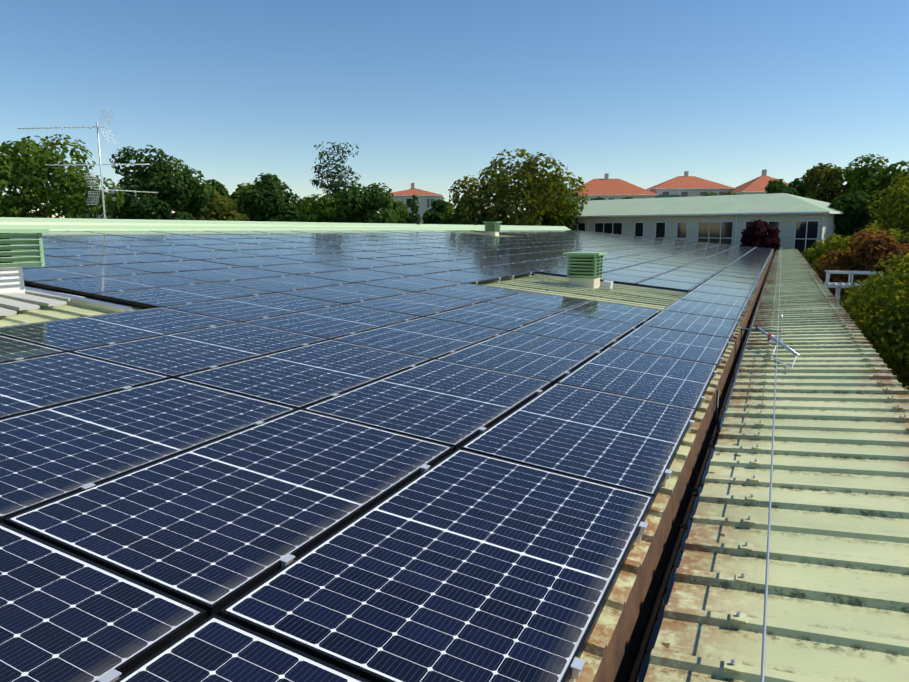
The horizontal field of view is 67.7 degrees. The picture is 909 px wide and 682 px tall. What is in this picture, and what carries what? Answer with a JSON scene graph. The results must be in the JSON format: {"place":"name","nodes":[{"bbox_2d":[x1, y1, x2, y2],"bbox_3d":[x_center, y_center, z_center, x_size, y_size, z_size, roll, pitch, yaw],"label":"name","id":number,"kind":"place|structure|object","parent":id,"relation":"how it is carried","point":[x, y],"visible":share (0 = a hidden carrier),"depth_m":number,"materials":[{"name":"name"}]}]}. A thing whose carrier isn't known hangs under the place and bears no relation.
{"place":"outdoors","nodes":[
{"label":"outdoors","id":0,"kind":"place"},
{"bbox_2d":[71,186,174,218],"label":"beige house","id":1,"kind":"structure","parent":0,"point":[106,205],"depth_m":63.35,"materials":[{"name":"beige"}]},
{"bbox_2d":[390,183,445,223],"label":"house","id":2,"kind":"structure","parent":0,"point":[426,199],"depth_m":125.49,"materials":[{"name":"orange"}]},
{"bbox_2d":[0,0,908,217],"label":"sky","id":3,"kind":"structure","parent":0,"point":[644,94],"materials":[{"name":"blue"}]},
{"bbox_2d":[716,390,720,432],"bbox_3d":[2.085,0.668,5.231,0.105,0.269,1.416,3,10,19],"label":"gutter hose","id":4,"kind":"object","parent":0,"point":[717,411],"visible":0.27,"depth_m":5.71,"materials":[{"name":"black plastic"}]},
{"bbox_2d":[726,169,795,194],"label":"house","id":5,"kind":"structure","parent":0,"point":[757,185],"depth_m":132.34,"materials":[{"name":"orange tile"}]},
{"bbox_2d":[839,300,908,394],"bbox_3d":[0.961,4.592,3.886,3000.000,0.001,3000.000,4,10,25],"label":"ground","id":6,"kind":"structure","parent":0,"point":[904,388],"depth_m":22.45,"materials":[{"name":"green plant"}]},
{"bbox_2d":[0,134,123,218],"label":"tree","id":7,"kind":"object","parent":6,"relation":"on","point":[29,174],"visible":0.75,"depth_m":40.54,"materials":[{"name":"green plant"}]},
{"bbox_2d":[105,145,172,219],"bbox_3d":[-26.244,-10.136,56.772,5.423,12.334,6.562,-4,10,-22],"label":"tall tree","id":8,"kind":"object","parent":6,"relation":"on","point":[133,207],"visible":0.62,"depth_m":55.04,"materials":[{"name":"green plant"}]},
{"bbox_2d":[137,155,214,219],"bbox_3d":[-23.672,-10.080,58.604,5.488,11.642,6.679,4,10,25],"label":"tall tree","id":9,"kind":"object","parent":6,"relation":"on","point":[178,188],"visible":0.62,"depth_m":56.73,"materials":[{"name":"green plant"}]},
{"bbox_2d":[176,179,244,215],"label":"tree","id":10,"kind":"object","parent":6,"relation":"on","point":[220,188],"visible":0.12,"depth_m":90.90,"materials":[{"name":"green plant"}]},
{"bbox_2d":[181,184,256,220],"bbox_3d":[-21.841,-9.662,62.783,6.043,9.457,7.613,-7,12,-37],"label":"tree","id":11,"kind":"object","parent":6,"relation":"on","point":[222,209],"visible":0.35,"depth_m":60.81,"materials":[{"name":"green plant"}]},
{"bbox_2d":[230,183,253,208],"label":"tree","id":12,"kind":"object","parent":6,"relation":"on","point":[237,193],"visible":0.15,"depth_m":93.94,"materials":[{"name":"green plant"}]},
{"bbox_2d":[241,173,303,221],"bbox_3d":[-17.281,-10.582,64.436,5.658,10.735,6.905,4,10,25],"label":"tree","id":13,"kind":"object","parent":6,"relation":"on","point":[269,201],"visible":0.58,"depth_m":62.62,"materials":[{"name":"green plant"}]},
{"bbox_2d":[291,196,311,219],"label":"tree","id":14,"kind":"object","parent":6,"relation":"on","point":[299,204],"visible":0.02,"depth_m":88.74,"materials":[{"name":"green plant"}]},
{"bbox_2d":[297,194,341,221],"bbox_3d":[-11.973,-8.781,60.564,3.836,8.424,5.082,-4,10,-23],"label":"tree","id":15,"kind":"object","parent":6,"relation":"on","point":[314,212],"visible":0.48,"depth_m":59.53,"materials":[{"name":"green plant"}]},
{"bbox_2d":[308,142,363,222],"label":"cedar tree","id":16,"kind":"object","parent":6,"relation":"on","point":[339,184],"visible":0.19,"depth_m":80.62,"materials":[{"name":"green plant"}]},
{"bbox_2d":[326,183,396,223],"bbox_3d":[-8.629,-9.743,62.569,6.189,9.674,5.509,-7,12,-36],"label":"tree","id":17,"kind":"object","parent":6,"relation":"on","point":[361,207],"visible":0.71,"depth_m":61.05,"materials":[{"name":"green plant"}]},
{"bbox_2d":[383,199,414,223],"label":"tree","id":18,"kind":"object","parent":6,"relation":"on","point":[401,210],"visible":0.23,"depth_m":94.14,"materials":[{"name":"green plant"}]},
{"bbox_2d":[408,194,420,223],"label":"tree","id":19,"kind":"object","parent":6,"relation":"on","point":[415,211],"visible":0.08,"depth_m":59.62,"materials":[{"name":"green plant"}]},
{"bbox_2d":[422,198,452,223],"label":"tree","id":20,"kind":"object","parent":6,"relation":"on","point":[434,214],"visible":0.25,"depth_m":88.65,"materials":[{"name":"green plant"}]},
{"bbox_2d":[440,203,481,224],"bbox_3d":[0.606,-9.482,66.252,5.350,7.967,4.586,4,10,25],"label":"plane tree","id":21,"kind":"object","parent":6,"relation":"on","point":[467,220],"visible":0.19,"depth_m":64.65,"materials":[{"name":"green plant"}]},
{"bbox_2d":[447,149,588,225],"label":"plane tree","id":22,"kind":"object","parent":6,"relation":"on","point":[504,207],"visible":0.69,"depth_m":65.61,"materials":[{"name":"green plant"}]},
{"bbox_2d":[531,176,581,229],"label":"plane tree","id":23,"kind":"object","parent":6,"relation":"on","point":[568,222],"visible":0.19,"depth_m":72.41,"materials":[{"name":"green plant"}]},
{"bbox_2d":[566,173,657,202],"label":"house","id":24,"kind":"structure","parent":6,"relation":"on","point":[606,188],"depth_m":134.87,"materials":[{"name":"orange tile"}]},
{"bbox_2d":[655,195,680,197],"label":"apartment link","id":25,"kind":"object","parent":6,"relation":"on","point":[662,196],"visible":0.04,"depth_m":134.15,"materials":[{"name":"beige"}]},
{"bbox_2d":[646,171,735,196],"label":"house","id":26,"kind":"structure","parent":6,"relation":"on","point":[685,185],"depth_m":138.72,"materials":[{"name":"orange tile"}]},
{"bbox_2d":[561,193,843,264],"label":"building","id":27,"kind":"structure","parent":6,"relation":"on","point":[802,224],"depth_m":63.80,"materials":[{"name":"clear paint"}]},
{"bbox_2d":[704,192,718,195],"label":"tree","id":28,"kind":"object","parent":6,"relation":"on","point":[712,193],"visible":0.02,"depth_m":110.01,"materials":[{"name":"green plant"}]},
{"bbox_2d":[740,219,780,252],"bbox_3d":[24.609,-6.767,55.046,3.498,6.249,3.083,-1,9,-6],"label":"bush","id":29,"kind":"object","parent":6,"relation":"on","point":[756,235],"visible":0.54,"depth_m":54.01,"materials":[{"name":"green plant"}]},
{"bbox_2d":[764,177,818,197],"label":"tree","id":30,"kind":"object","parent":6,"relation":"on","point":[798,186],"visible":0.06,"depth_m":80.60,"materials":[{"name":"green plant"}]},
{"bbox_2d":[801,239,825,268],"bbox_3d":[25.737,-4.636,46.645,3.678,4.765,3.284,-7,12,-37],"label":"shrub","id":31,"kind":"object","parent":6,"relation":"on","point":[817,246],"visible":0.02,"depth_m":46.55,"materials":[{"name":"green plant"}]},
{"bbox_2d":[812,255,847,303],"bbox_3d":[17.332,-1.645,29.735,3.650,4.332,3.363,4,10,25],"label":"shrub","id":32,"kind":"object","parent":6,"relation":"on","point":[814,263],"visible":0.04,"depth_m":29.79,"materials":[{"name":"green plant"}]},
{"bbox_2d":[803,163,861,202],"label":"tree","id":33,"kind":"object","parent":6,"relation":"on","point":[821,176],"visible":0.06,"depth_m":75.49,"materials":[{"name":"green plant"}]},
{"bbox_2d":[806,234,860,262],"bbox_3d":[21.407,-3.326,37.467,3.502,5.156,3.077,-1,9,-8],"label":"shrub","id":34,"kind":"object","parent":6,"relation":"on","point":[835,242],"visible":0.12,"depth_m":36.82,"materials":[{"name":"green plant"}]},
{"bbox_2d":[824,270,882,301],"bbox_3d":[9.727,0.356,16.860,1.170,4.153,0.750,4,10,25],"label":"metal railing","id":35,"kind":"object","parent":6,"relation":"on","point":[836,285],"visible":0.29,"depth_m":16.44,"materials":[{"name":"silver metal"}]},
{"bbox_2d":[829,191,892,239],"bbox_3d":[34.980,-8.611,58.663,5.382,8.705,5.887,4,10,25],"label":"tree","id":36,"kind":"object","parent":6,"relation":"on","point":[856,217],"visible":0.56,"depth_m":57.04,"materials":[{"name":"green plant"}]},
{"bbox_2d":[814,229,908,312],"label":"shrub","id":37,"kind":"object","parent":6,"relation":"on","point":[870,248],"visible":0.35,"depth_m":21.82,"materials":[{"name":"brown plant"}]},
{"bbox_2d":[838,263,908,378],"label":"shrub","id":38,"kind":"object","parent":6,"relation":"on","point":[853,292],"visible":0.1,"depth_m":15.77,"materials":[{"name":"green plant"}]},
{"bbox_2d":[842,249,908,389],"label":"shrub","id":39,"kind":"object","parent":6,"relation":"on","point":[893,321],"visible":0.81,"depth_m":11.33,"materials":[{"name":"green plant"}]},
{"bbox_2d":[844,153,908,221],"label":"tree","id":40,"kind":"object","parent":6,"relation":"on","point":[876,176],"visible":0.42,"depth_m":69.03,"materials":[{"name":"green plant"}]},
{"bbox_2d":[845,228,908,253],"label":"shrub","id":41,"kind":"object","parent":6,"relation":"on","point":[899,236],"depth_m":31.71,"materials":[{"name":"green plant"}]},
{"bbox_2d":[862,218,902,232],"bbox_3d":[31.094,-5.506,47.138,4.624,6.314,5.044,-8,12,-41],"label":"shrub","id":42,"kind":"object","parent":6,"relation":"on","point":[873,225],"depth_m":47.88,"materials":[{"name":"green plant"}]},
{"bbox_2d":[858,220,907,236],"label":"shrub","id":43,"kind":"object","parent":6,"relation":"on","point":[877,227],"visible":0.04,"depth_m":40.10,"materials":[{"name":"green plant"}]},
{"bbox_2d":[866,169,908,238],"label":"tree","id":44,"kind":"object","parent":6,"relation":"on","point":[900,209],"visible":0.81,"depth_m":37.34,"materials":[{"name":"green plant"}]},
{"bbox_2d":[896,236,908,249],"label":"shrub","id":45,"kind":"object","parent":6,"relation":"on","point":[902,241],"visible":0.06,"depth_m":25.65,"materials":[{"name":"green plant"}]},
{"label":"hall walls","id":46,"kind":"object","parent":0,"visible":0},
{"bbox_2d":[0,230,773,681],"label":"roof sheeting","id":47,"kind":"object","parent":46,"relation":"on","point":[598,640],"visible":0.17,"depth_m":6.43,"materials":[{"name":"green metal"}]},
{"bbox_2d":[0,229,48,293],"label":"roof vent","id":48,"kind":"object","parent":47,"relation":"on","point":[16,256],"visible":0.98,"depth_m":7.21,"materials":[{"name":"green metal"}]},
{"bbox_2d":[0,289,84,315],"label":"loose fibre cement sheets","id":49,"kind":"object","parent":47,"relation":"on","point":[33,297],"visible":0.79,"depth_m":6.96,"materials":[{"name":"grey concrete"}]},
{"bbox_2d":[16,109,158,218],"bbox_3d":[-10.064,-4.539,18.540,3.440,3.294,1.712,-3,10,-18],"label":"tv antenna","id":50,"kind":"object","parent":47,"relation":"on","point":[100,164],"visible":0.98,"depth_m":18.20,"materials":[{"name":"silver metal"}]},
{"bbox_2d":[0,217,570,230],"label":"ridge capping","id":51,"kind":"object","parent":47,"relation":"on","point":[65,224],"visible":0.88,"depth_m":19.36,"materials":[{"name":"green paint"}]},
{"bbox_2d":[25,273,686,311],"bbox_3d":[-2.420,-0.978,10.031,14.974,1.149,5.482,-3,10,-18],"label":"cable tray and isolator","id":52,"kind":"object","parent":47,"relation":"on","point":[607,285],"visible":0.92,"depth_m":7.50,"materials":[{"name":"black metal"}]},
{"bbox_2d":[0,230,772,681],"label":"solar panels","id":53,"kind":"object","parent":47,"relation":"on","point":[500,548],"visible":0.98,"depth_m":3.54,"materials":[{"name":"blue"}]},
{"bbox_2d":[15,230,770,681],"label":"panel clamps","id":54,"kind":"object","parent":47,"relation":"on","point":[577,664],"visible":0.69,"depth_m":3.59,"materials":[{"name":"silver metal"}]},
{"bbox_2d":[483,222,501,235],"bbox_3d":[1.781,-5.242,31.777,0.680,0.700,0.680,4,10,25],"label":"roof vent","id":55,"kind":"object","parent":47,"relation":"on","point":[492,228],"visible":0.98,"depth_m":31.56,"materials":[{"name":"green metal"}]},
{"bbox_2d":[563,252,606,288],"bbox_3d":[2.527,-1.363,13.114,0.680,0.700,0.680,4,10,25],"label":"roof vent","id":56,"kind":"object","parent":47,"relation":"on","point":[583,269],"visible":1,"depth_m":12.90,"materials":[{"name":"green metal"}]},
{"bbox_2d":[593,251,773,681],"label":"roof fascia","id":57,"kind":"structure","parent":46,"relation":"on","point":[617,658],"depth_m":3.21,"materials":[{"name":"brown metal"}]},
{"bbox_2d":[625,254,774,681],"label":"gutter water","id":58,"kind":"structure","parent":57,"relation":"in","point":[638,668],"depth_m":3.45,"materials":[{"name":"black liquid"}]},
{"bbox_2d":[662,314,755,647],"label":"gutter leaves","id":59,"kind":"object","parent":58,"relation":"on","point":[685,526],"visible":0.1,"depth_m":4.24,"materials":[{"name":"brown plant"}]},
{"bbox_2d":[644,249,908,681],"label":"roof sheeting","id":60,"kind":"object","parent":46,"relation":"on","point":[838,595],"visible":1,"depth_m":3.20,"materials":[{"name":"green metal"}]},
{"bbox_2d":[740,313,799,368],"bbox_3d":[3.482,-0.001,7.518,0.479,0.405,2.125,3,10,19],"label":"metal bracket","id":61,"kind":"object","parent":60,"relation":"on","point":[773,338],"visible":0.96,"depth_m":7.87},
{"bbox_2d":[760,247,782,681],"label":"lifeline cable posts","id":62,"kind":"object","parent":60,"relation":"attached to","point":[765,606],"visible":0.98,"depth_m":2.60,"materials":[{"name":"grey metal"}]},
{"bbox_2d":[724,249,908,674],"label":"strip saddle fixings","id":63,"kind":"object","parent":60,"relation":"on","point":[733,666],"visible":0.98,"depth_m":4.02,"materials":[{"name":"silver metal"}]}
]}

